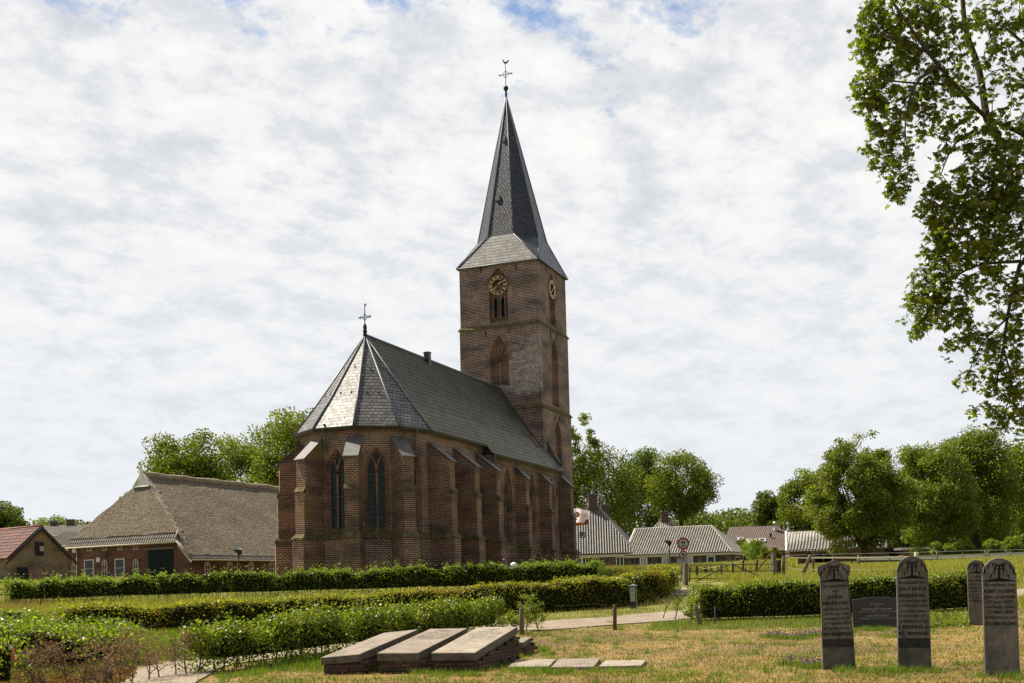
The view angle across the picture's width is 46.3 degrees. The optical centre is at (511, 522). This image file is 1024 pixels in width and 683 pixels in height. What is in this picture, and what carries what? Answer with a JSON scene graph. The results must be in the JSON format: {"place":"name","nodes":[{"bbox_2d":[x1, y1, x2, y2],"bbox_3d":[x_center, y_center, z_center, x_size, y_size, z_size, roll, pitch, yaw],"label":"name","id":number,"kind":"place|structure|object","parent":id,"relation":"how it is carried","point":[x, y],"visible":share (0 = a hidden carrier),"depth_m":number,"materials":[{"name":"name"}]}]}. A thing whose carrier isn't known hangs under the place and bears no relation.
{"place":"outdoors","nodes":[
{"label":"outdoors","id":0,"kind":"place"},
{"bbox_2d":[11,621,336,676],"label":"shade grass","id":1,"kind":"structure","parent":0,"point":[299,667],"depth_m":27.36,"materials":[{"name":"green plant"}]},
{"bbox_2d":[0,563,1023,682],"bbox_3d":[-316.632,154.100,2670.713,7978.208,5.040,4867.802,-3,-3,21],"label":"ground","id":2,"kind":"structure","parent":0,"point":[626,638],"depth_m":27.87,"materials":[{"name":"green plant"}]},
{"bbox_2d":[0,500,30,527],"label":"broadleaf tree","id":3,"kind":"object","parent":2,"relation":"on","point":[10,516],"visible":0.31,"depth_m":149.30,"materials":[{"name":"green plant"}]},
{"bbox_2d":[0,626,35,682],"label":"clipped hedge","id":4,"kind":"object","parent":2,"relation":"on","point":[5,663],"visible":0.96,"depth_m":19.43,"materials":[{"name":"green plant"}]},
{"bbox_2d":[0,607,43,619],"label":"clipped hedge","id":5,"kind":"object","parent":2,"relation":"on","point":[5,612],"visible":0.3,"depth_m":40.52,"materials":[{"name":"green plant"}]},
{"bbox_2d":[12,644,50,682],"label":"bare shrub","id":6,"kind":"object","parent":2,"relation":"on","point":[42,657],"visible":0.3,"depth_m":20.42,"materials":[{"name":"brown plant"}]},
{"bbox_2d":[11,628,58,682],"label":"bare shrub","id":7,"kind":"object","parent":2,"relation":"on","point":[36,666],"visible":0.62,"depth_m":20.41,"materials":[{"name":"brown plant"}]},
{"bbox_2d":[0,525,76,580],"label":"barn","id":8,"kind":"structure","parent":2,"relation":"on","point":[34,552],"depth_m":84.96,"materials":[{"name":"brick"}]},
{"bbox_2d":[17,567,27,579],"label":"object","id":9,"kind":"structure","parent":8,"relation":"in","point":[20,570],"depth_m":83.82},
{"bbox_2d":[18,641,66,682],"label":"bare shrub","id":10,"kind":"object","parent":2,"relation":"on","point":[38,671],"visible":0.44,"depth_m":20.62,"materials":[{"name":"brown plant"}]},
{"bbox_2d":[38,514,66,525],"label":"broadleaf tree","id":11,"kind":"object","parent":2,"relation":"on","point":[60,520],"visible":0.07,"depth_m":239.08,"materials":[{"name":"green plant"}]},
{"bbox_2d":[34,629,81,682],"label":"bare shrub","id":12,"kind":"object","parent":2,"relation":"on","point":[59,658],"visible":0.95,"depth_m":20.84,"materials":[{"name":"brown plant"}]},
{"bbox_2d":[43,519,88,536],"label":"tiled house","id":13,"kind":"structure","parent":2,"relation":"on","point":[54,529],"depth_m":129.07,"materials":[{"name":"tile"}]},
{"bbox_2d":[54,531,79,547],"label":"tiled outhouse","id":14,"kind":"structure","parent":2,"relation":"on","point":[63,539],"depth_m":111.17,"materials":[{"name":"tile"}]},
{"bbox_2d":[0,664,137,682],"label":"leaf litter","id":15,"kind":"object","parent":2,"relation":"on","point":[57,677],"visible":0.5,"depth_m":23.84,"materials":[{"name":"brown plant"}]},
{"bbox_2d":[0,608,151,667],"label":"overgrown hedge","id":16,"kind":"object","parent":2,"relation":"on","point":[33,625],"visible":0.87,"depth_m":27.45,"materials":[{"name":"green plant"}]},
{"bbox_2d":[46,636,140,682],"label":"bare shrub","id":17,"kind":"object","parent":2,"relation":"on","point":[85,666],"visible":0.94,"depth_m":21.20,"materials":[{"name":"brown plant"}]},
{"bbox_2d":[73,642,130,682],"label":"bare shrub","id":18,"kind":"object","parent":2,"relation":"on","point":[106,666],"visible":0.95,"depth_m":21.50,"materials":[{"name":"brown plant"}]},
{"bbox_2d":[85,626,142,680],"bbox_3d":[-7.514,2.501,22.200,1.170,1.158,1.417,-3,-3,21],"label":"bare shrub","id":19,"kind":"object","parent":2,"relation":"on","point":[111,647],"visible":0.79,"depth_m":22.28,"materials":[{"name":"brown plant"}]},
{"bbox_2d":[93,614,158,682],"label":"bare shrub","id":20,"kind":"object","parent":2,"relation":"on","point":[131,648],"visible":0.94,"depth_m":22.31,"materials":[{"name":"brown plant"}]},
{"bbox_2d":[121,645,168,679],"bbox_3d":[-7.013,2.732,23.232,0.938,0.777,1.212,-3,-3,21],"label":"bare shrub","id":21,"kind":"object","parent":2,"relation":"on","point":[154,658],"visible":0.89,"depth_m":23.14,"materials":[{"name":"brown plant"}]},
{"bbox_2d":[118,627,184,676],"bbox_3d":[-7.207,2.612,23.983,1.251,1.101,0.886,-1,-3,-9],"label":"bare shrub","id":22,"kind":"object","parent":2,"relation":"on","point":[145,649],"visible":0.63,"depth_m":23.88,"materials":[{"name":"green plant"}]},
{"bbox_2d":[65,464,278,577],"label":"thatched barn","id":23,"kind":"structure","parent":2,"relation":"on","point":[159,522],"depth_m":100.44,"materials":[{"name":"brick"}]},
{"bbox_2d":[84,559,93,577],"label":"window","id":24,"kind":"structure","parent":23,"relation":"in","point":[88,564],"depth_m":100.86,"materials":[{"name":"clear glass"}]},
{"bbox_2d":[101,558,108,575],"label":"window","id":25,"kind":"structure","parent":23,"relation":"in","point":[105,569],"depth_m":99.90,"materials":[{"name":"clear glass"}]},
{"bbox_2d":[115,558,124,576],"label":"window","id":26,"kind":"structure","parent":23,"relation":"in","point":[119,563],"depth_m":98.96,"materials":[{"name":"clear glass"}]},
{"bbox_2d":[148,550,160,576],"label":"barn door","id":27,"kind":"structure","parent":23,"relation":"in","point":[154,556],"depth_m":96.92,"materials":[{"name":"green wood"}]},
{"bbox_2d":[161,549,173,575],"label":"barn door","id":28,"kind":"structure","parent":23,"relation":"in","point":[167,561],"depth_m":96.17,"materials":[{"name":"green wood"}]},
{"bbox_2d":[152,626,199,674],"bbox_3d":[-6.815,2.625,24.274,1.042,1.065,1.230,-3,-3,21],"label":"bare shrub","id":29,"kind":"object","parent":2,"relation":"on","point":[174,649],"visible":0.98,"depth_m":24.20,"materials":[{"name":"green plant"}]},
{"bbox_2d":[145,629,209,672],"bbox_3d":[-6.690,2.664,24.551,1.265,1.011,1.183,1,-4,-41],"label":"bare shrub","id":30,"kind":"object","parent":2,"relation":"on","point":[190,643],"visible":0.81,"depth_m":24.46,"materials":[{"name":"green plant"}]},
{"bbox_2d":[119,428,236,497],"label":"broadleaf tree","id":31,"kind":"object","parent":2,"relation":"on","point":[191,463],"visible":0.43,"depth_m":134.26,"materials":[{"name":"green plant"}]},
{"bbox_2d":[0,592,386,622],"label":"tall grass","id":32,"kind":"structure","parent":2,"relation":"on","point":[46,604],"depth_m":53.05,"materials":[{"name":"green plant"}]},
{"bbox_2d":[211,424,282,480],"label":"broadleaf tree","id":33,"kind":"object","parent":2,"relation":"on","point":[238,458],"visible":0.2,"depth_m":140.50,"materials":[{"name":"green plant"}]},
{"bbox_2d":[246,406,312,485],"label":"broadleaf tree","id":34,"kind":"object","parent":2,"relation":"on","point":[285,441],"visible":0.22,"depth_m":126.44,"materials":[{"name":"green plant"}]},
{"bbox_2d":[1,555,605,605],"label":"clipped hedge","id":35,"kind":"object","parent":2,"relation":"on","point":[397,577],"visible":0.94,"depth_m":55.76,"materials":[{"name":"green plant"}]},
{"bbox_2d":[176,589,513,672],"bbox_3d":[-3.494,2.623,31.275,2.155,1.648,14.831,-3,-3,24],"label":"clipped hedge","id":36,"kind":"object","parent":2,"relation":"on","point":[274,636],"visible":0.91,"depth_m":28.28,"materials":[{"name":"green plant"}]},
{"bbox_2d":[52,563,681,629],"bbox_3d":[-3.413,2.805,47.701,27.567,2.261,5.542,0,-4,-28],"label":"clipped hedge","id":37,"kind":"object","parent":2,"relation":"on","point":[556,594],"visible":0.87,"depth_m":45.45,"materials":[{"name":"green plant"}]},
{"bbox_2d":[321,629,417,674],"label":"grave slab","id":38,"kind":"structure","parent":2,"relation":"on","point":[360,658],"depth_m":23.94,"materials":[{"name":"stone"}]},
{"bbox_2d":[377,628,466,673],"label":"grave slab","id":39,"kind":"structure","parent":2,"relation":"on","point":[414,651],"depth_m":23.79,"materials":[{"name":"stone"}]},
{"bbox_2d":[274,60,579,576],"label":"church","id":40,"kind":"structure","parent":2,"relation":"on","point":[405,457],"depth_m":74.81,"materials":[{"name":"brick"}]},
{"bbox_2d":[324,445,344,533],"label":"window","id":41,"kind":"structure","parent":40,"relation":"in","point":[334,461],"depth_m":66.62,"materials":[{"name":"black glass"}]},
{"bbox_2d":[362,444,390,531],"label":"window","id":42,"kind":"structure","parent":40,"relation":"in","point":[376,471],"depth_m":66.42,"materials":[{"name":"black glass"}]},
{"bbox_2d":[410,446,423,531],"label":"window","id":43,"kind":"structure","parent":40,"relation":"in","point":[418,471],"depth_m":67.96,"materials":[{"name":"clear glass"}]},
{"bbox_2d":[502,465,512,545],"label":"window","id":44,"kind":"structure","parent":40,"relation":"in","point":[507,483],"depth_m":79.42,"materials":[{"name":"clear glass"}]},
{"bbox_2d":[529,471,536,534],"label":"window","id":45,"kind":"structure","parent":40,"relation":"in","point":[532,488],"depth_m":83.78,"materials":[{"name":"black glass"}]},
{"bbox_2d":[549,476,555,544],"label":"window","id":46,"kind":"structure","parent":40,"relation":"in","point":[550,477],"depth_m":87.63,"materials":[{"name":"black glass"}]},
{"bbox_2d":[431,627,520,672],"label":"grave slab","id":47,"kind":"structure","parent":2,"relation":"on","point":[477,647],"depth_m":24.13,"materials":[{"name":"stone"}]},
{"bbox_2d":[519,608,523,634],"bbox_3d":[0.286,3.046,35.739,0.167,1.010,0.148,-3,-3,21],"label":"wooden post","id":48,"kind":"object","parent":2,"relation":"on","point":[521,621],"visible":0.79,"depth_m":35.69,"materials":[{"name":"brown wood"}]},
{"bbox_2d":[501,591,544,629],"bbox_3d":[0.368,2.826,37.987,1.172,1.318,1.543,-8,-7,65],"label":"sapling","id":49,"kind":"object","parent":2,"relation":"on","point":[527,616],"visible":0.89,"depth_m":37.86,"materials":[{"name":"green plant"}]},
{"bbox_2d":[25,507,1023,555],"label":"distant wood","id":50,"kind":"object","parent":2,"relation":"on","point":[723,521],"visible":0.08,"depth_m":304.49,"materials":[{"name":"green plant"}]},
{"bbox_2d":[516,637,534,655],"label":"grave slab","id":51,"kind":"structure","parent":2,"relation":"on","point":[526,644],"depth_m":27.91,"materials":[{"name":"stone"}]},
{"bbox_2d":[509,659,555,669],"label":"flat slab","id":52,"kind":"structure","parent":2,"relation":"on","point":[531,662],"depth_m":24.55,"materials":[{"name":"beige stone"}]},
{"bbox_2d":[521,600,548,630],"bbox_3d":[0.710,2.965,38.011,0.855,1.036,1.034,0,-3,-22],"label":"sapling","id":53,"kind":"object","parent":2,"relation":"on","point":[531,609],"visible":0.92,"depth_m":37.90,"materials":[{"name":"green plant"}]},
{"bbox_2d":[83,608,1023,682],"bbox_3d":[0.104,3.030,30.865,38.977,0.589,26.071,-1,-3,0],"label":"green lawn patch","id":54,"kind":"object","parent":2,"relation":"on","point":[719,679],"visible":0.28,"depth_m":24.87,"materials":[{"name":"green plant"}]},
{"bbox_2d":[551,658,599,669],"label":"flat slab","id":55,"kind":"structure","parent":2,"relation":"on","point":[578,663],"depth_m":23.99,"materials":[{"name":"beige stone"}]},
{"bbox_2d":[574,508,589,525],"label":"church flag","id":56,"kind":"object","parent":2,"relation":"on","point":[582,516],"visible":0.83,"depth_m":96.14,"materials":[{"name":"white fabric"}]},
{"bbox_2d":[571,412,604,507],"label":"broadleaf tree","id":57,"kind":"object","parent":2,"relation":"on","point":[590,439],"visible":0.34,"depth_m":199.76,"materials":[{"name":"green plant"}]},
{"bbox_2d":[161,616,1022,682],"bbox_3d":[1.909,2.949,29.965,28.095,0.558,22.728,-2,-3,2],"label":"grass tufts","id":58,"kind":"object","parent":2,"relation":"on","point":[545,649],"visible":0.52,"depth_m":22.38,"materials":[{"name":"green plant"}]},
{"bbox_2d":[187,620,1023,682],"bbox_3d":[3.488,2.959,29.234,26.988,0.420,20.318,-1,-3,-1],"label":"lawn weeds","id":59,"kind":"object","parent":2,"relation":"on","point":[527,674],"visible":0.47,"depth_m":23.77,"materials":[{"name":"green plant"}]},
{"bbox_2d":[576,486,635,566],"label":"hipped house","id":60,"kind":"structure","parent":2,"relation":"on","point":[601,535],"depth_m":167.11,"materials":[{"name":"tile"}]},
{"bbox_2d":[572,441,655,535],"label":"broadleaf tree","id":61,"kind":"object","parent":2,"relation":"on","point":[619,495],"visible":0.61,"depth_m":198.69,"materials":[{"name":"green plant"}]},
{"bbox_2d":[613,604,616,629],"bbox_3d":[3.191,3.038,37.194,0.150,1.001,0.130,-3,-3,21],"label":"wooden post","id":62,"kind":"object","parent":2,"relation":"on","point":[614,616],"visible":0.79,"depth_m":37.15,"materials":[{"name":"brown wood"}]},
{"bbox_2d":[599,660,645,668],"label":"flat slab","id":63,"kind":"structure","parent":2,"relation":"on","point":[614,663],"depth_m":23.65,"materials":[{"name":"beige stone"}]},
{"bbox_2d":[629,584,636,608],"bbox_3d":[4.885,2.996,48.202,0.306,1.080,0.306,-3,-3,21],"label":"waymark post","id":64,"kind":"object","parent":2,"relation":"on","point":[633,594],"visible":1,"depth_m":48.09,"materials":[{"name":"grey metal"}]},
{"bbox_2d":[610,445,661,536],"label":"broadleaf tree","id":65,"kind":"object","parent":2,"relation":"on","point":[641,458],"visible":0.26,"depth_m":213.63,"materials":[{"name":"green plant"}]},
{"bbox_2d":[654,511,676,526],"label":"pyramid roof house","id":66,"kind":"structure","parent":2,"relation":"on","point":[664,521],"depth_m":189.70,"materials":[{"name":"tile"}]},
{"bbox_2d":[662,585,688,618],"bbox_3d":[5.744,2.789,41.734,0.910,1.320,1.099,-1,-3,-12],"label":"sapling","id":67,"kind":"object","parent":2,"relation":"on","point":[677,603],"visible":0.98,"depth_m":41.70,"materials":[{"name":"green plant"}]},
{"bbox_2d":[642,448,723,525],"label":"broadleaf tree","id":68,"kind":"object","parent":2,"relation":"on","point":[673,498],"visible":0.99,"depth_m":204.99,"materials":[{"name":"green plant"}]},
{"bbox_2d":[677,537,689,581],"bbox_3d":[8.566,1.950,59.868,0.638,2.423,0.266,-2,-3,1],"label":"road sign","id":69,"kind":"object","parent":2,"relation":"on","point":[683,543],"visible":1,"depth_m":59.79,"materials":[{"name":"metal"}]},
{"bbox_2d":[682,563,687,584],"bbox_3d":[8.413,2.592,58.134,0.240,1.266,0.219,0,-3,-24],"label":"gate post","id":70,"kind":"object","parent":2,"relation":"on","point":[684,573],"visible":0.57,"depth_m":58.06,"materials":[{"name":"brown wood"}]},
{"bbox_2d":[623,525,758,565],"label":"long house","id":71,"kind":"structure","parent":2,"relation":"on","point":[709,543],"depth_m":164.56,"materials":[{"name":"tile"}]},
{"bbox_2d":[678,596,706,618],"bbox_3d":[6.242,2.955,41.152,1.011,0.928,0.830,-3,-3,21],"label":"sapling","id":72,"kind":"object","parent":2,"relation":"on","point":[688,612],"visible":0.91,"depth_m":41.10,"materials":[{"name":"green plant"}]},
{"bbox_2d":[689,564,774,581],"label":"field gate","id":73,"kind":"structure","parent":2,"relation":"on","point":[717,570],"depth_m":60.61,"materials":[{"name":"wood"}]},
{"bbox_2d":[739,538,766,559],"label":"bush","id":74,"kind":"object","parent":2,"relation":"on","point":[755,545],"visible":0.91,"depth_m":149.27,"materials":[{"name":"green plant"}]},
{"bbox_2d":[759,547,771,559],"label":"bush","id":75,"kind":"object","parent":2,"relation":"on","point":[764,553],"visible":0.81,"depth_m":144.57,"materials":[{"name":"green plant"}]},
{"bbox_2d":[726,522,807,560],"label":"brown roofed house","id":76,"kind":"structure","parent":2,"relation":"on","point":[772,536],"depth_m":187.80,"materials":[{"name":"tile"}]},
{"bbox_2d":[750,489,786,526],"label":"broadleaf tree","id":77,"kind":"object","parent":2,"relation":"on","point":[763,505],"visible":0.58,"depth_m":224.57,"materials":[{"name":"green plant"}]},
{"bbox_2d":[761,630,801,639],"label":"flower clump","id":78,"kind":"object","parent":2,"relation":"on","point":[778,636],"visible":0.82,"depth_m":31.30,"materials":[{"name":"green plant"}]},
{"bbox_2d":[768,654,820,666],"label":"flower clump","id":79,"kind":"object","parent":2,"relation":"on","point":[792,662],"visible":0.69,"depth_m":22.74,"materials":[{"name":"green plant"}]},
{"bbox_2d":[788,656,821,669],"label":"flower clump","id":80,"kind":"object","parent":2,"relation":"on","point":[814,665],"visible":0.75,"depth_m":21.83,"materials":[{"name":"green plant"}]},
{"bbox_2d":[775,468,839,531],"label":"broadleaf tree","id":81,"kind":"object","parent":2,"relation":"on","point":[791,491],"visible":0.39,"depth_m":188.96,"materials":[{"name":"green plant"}]},
{"bbox_2d":[687,569,967,620],"bbox_3d":[11.438,2.509,41.997,10.893,1.641,1.482,-1,-3,-12],"label":"clipped hedge","id":82,"kind":"object","parent":2,"relation":"on","point":[793,597],"visible":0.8,"depth_m":41.23,"materials":[{"name":"green plant"}]},
{"bbox_2d":[817,560,855,669],"bbox_3d":[5.844,1.781,21.560,0.606,2.219,0.103,-2,-3,11],"label":"gravestone","id":83,"kind":"object","parent":2,"relation":"on","point":[837,639],"visible":1,"depth_m":21.52,"materials":[{"name":"grey stone"}]},
{"bbox_2d":[785,530,887,563],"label":"open fronted shed","id":84,"kind":"structure","parent":2,"relation":"on","point":[801,546],"depth_m":140.55,"materials":[{"name":"metal"}]},
{"bbox_2d":[801,429,925,561],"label":"broadleaf tree","id":85,"kind":"object","parent":2,"relation":"on","point":[867,516],"visible":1,"depth_m":102.09,"materials":[{"name":"green plant"}]},
{"bbox_2d":[852,597,896,627],"bbox_3d":[10.802,2.765,35.428,1.400,1.165,0.093,-2,-3,13],"label":"gravestone","id":86,"kind":"object","parent":2,"relation":"on","point":[874,611],"visible":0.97,"depth_m":35.41,"materials":[{"name":"black stone"}]},
{"bbox_2d":[886,547,930,555],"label":"flat roofed outbuilding","id":87,"kind":"structure","parent":2,"relation":"on","point":[897,551],"depth_m":135.84,"materials":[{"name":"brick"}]},
{"bbox_2d":[896,556,931,668],"bbox_3d":[7.134,1.721,21.345,0.589,2.254,0.103,-2,-3,15],"label":"gravestone","id":88,"kind":"object","parent":2,"relation":"on","point":[913,625],"visible":1,"depth_m":21.30,"materials":[{"name":"grey stone"}]},
{"bbox_2d":[879,489,951,555],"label":"broadleaf tree","id":89,"kind":"object","parent":2,"relation":"on","point":[897,542],"visible":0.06,"depth_m":148.75,"materials":[{"name":"green plant"}]},
{"bbox_2d":[811,550,1023,565],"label":"rail fence","id":90,"kind":"object","parent":2,"relation":"on","point":[923,557],"visible":0.63,"depth_m":89.95,"materials":[{"name":"grey wood"}]},
{"bbox_2d":[845,0,1023,441],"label":"chestnut tree","id":91,"kind":"object","parent":2,"relation":"on","point":[996,201],"visible":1,"depth_m":30.74,"materials":[{"name":"green plant"}]},
{"bbox_2d":[892,438,984,555],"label":"broadleaf tree","id":92,"kind":"object","parent":2,"relation":"on","point":[952,497],"visible":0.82,"depth_m":114.37,"materials":[{"name":"green plant"}]},
{"bbox_2d":[929,540,965,554],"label":"bush","id":93,"kind":"object","parent":2,"relation":"on","point":[953,547],"visible":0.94,"depth_m":111.34,"materials":[{"name":"green plant"}]},
{"bbox_2d":[930,609,969,627],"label":"ground cover","id":94,"kind":"object","parent":2,"relation":"on","point":[950,619],"visible":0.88,"depth_m":35.20,"materials":[{"name":"green plant"}]},
{"bbox_2d":[954,544,979,553],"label":"bush","id":95,"kind":"object","parent":2,"relation":"on","point":[968,548],"visible":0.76,"depth_m":111.19,"materials":[{"name":"green plant"}]},
{"bbox_2d":[927,424,1022,553],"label":"broadleaf tree","id":96,"kind":"object","parent":2,"relation":"on","point":[982,450],"visible":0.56,"depth_m":120.16,"materials":[{"name":"green plant"}]},
{"bbox_2d":[967,560,983,624],"bbox_3d":[13.763,2.193,35.456,0.546,2.188,0.103,-3,-3,19],"label":"gravestone","id":97,"kind":"object","parent":2,"relation":"on","point":[974,585],"visible":0.81,"depth_m":35.43,"materials":[{"name":"grey stone"}]},
{"bbox_2d":[948,503,1023,552],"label":"broadleaf tree","id":98,"kind":"object","parent":2,"relation":"on","point":[1011,533],"visible":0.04,"depth_m":145.72,"materials":[{"name":"green plant"}]},
{"bbox_2d":[980,538,1011,552],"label":"bush","id":99,"kind":"object","parent":2,"relation":"on","point":[991,545],"visible":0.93,"depth_m":109.21,"materials":[{"name":"green plant"}]},
{"bbox_2d":[982,558,1019,676],"bbox_3d":[7.795,1.636,19.127,0.543,2.150,0.103,-3,-3,19],"label":"gravestone","id":100,"kind":"object","parent":2,"relation":"on","point":[1000,619],"visible":1,"depth_m":19.09,"materials":[{"name":"grey stone"}]},
{"bbox_2d":[984,438,1023,536],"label":"broadleaf tree","id":101,"kind":"object","parent":2,"relation":"on","point":[1017,450],"visible":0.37,"depth_m":125.58,"materials":[{"name":"green plant"}]},
{"bbox_2d":[1004,534,1023,551],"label":"bush","id":102,"kind":"object","parent":2,"relation":"on","point":[1015,543],"visible":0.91,"depth_m":109.42,"materials":[{"name":"green plant"}]},
{"bbox_2d":[0,560,1023,633],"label":"verge grass","id":103,"kind":"structure","parent":0,"point":[656,601],"depth_m":53.17,"materials":[{"name":"green plant"}]},
{"bbox_2d":[0,0,1023,526],"label":"sky","id":104,"kind":"structure","parent":0,"point":[203,203],"materials":[{"name":"white"}]},
{"bbox_2d":[121,589,1023,682],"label":"path","id":105,"kind":"structure","parent":0,"point":[167,674],"depth_m":38.27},
{"bbox_2d":[580,557,797,575],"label":"mound grass","id":106,"kind":"structure","parent":0,"point":[612,570],"depth_m":91.35,"materials":[{"name":"green plant"}]},
{"bbox_2d":[651,611,967,631],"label":"hedge foot grass","id":107,"kind":"structure","parent":0,"point":[745,623],"depth_m":38.23,"materials":[{"name":"green plant"}]},
{"bbox_2d":[688,552,1023,606],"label":"meadow grass","id":108,"kind":"structure","parent":0,"point":[950,563],"depth_m":64.23,"materials":[{"name":"green plant"}]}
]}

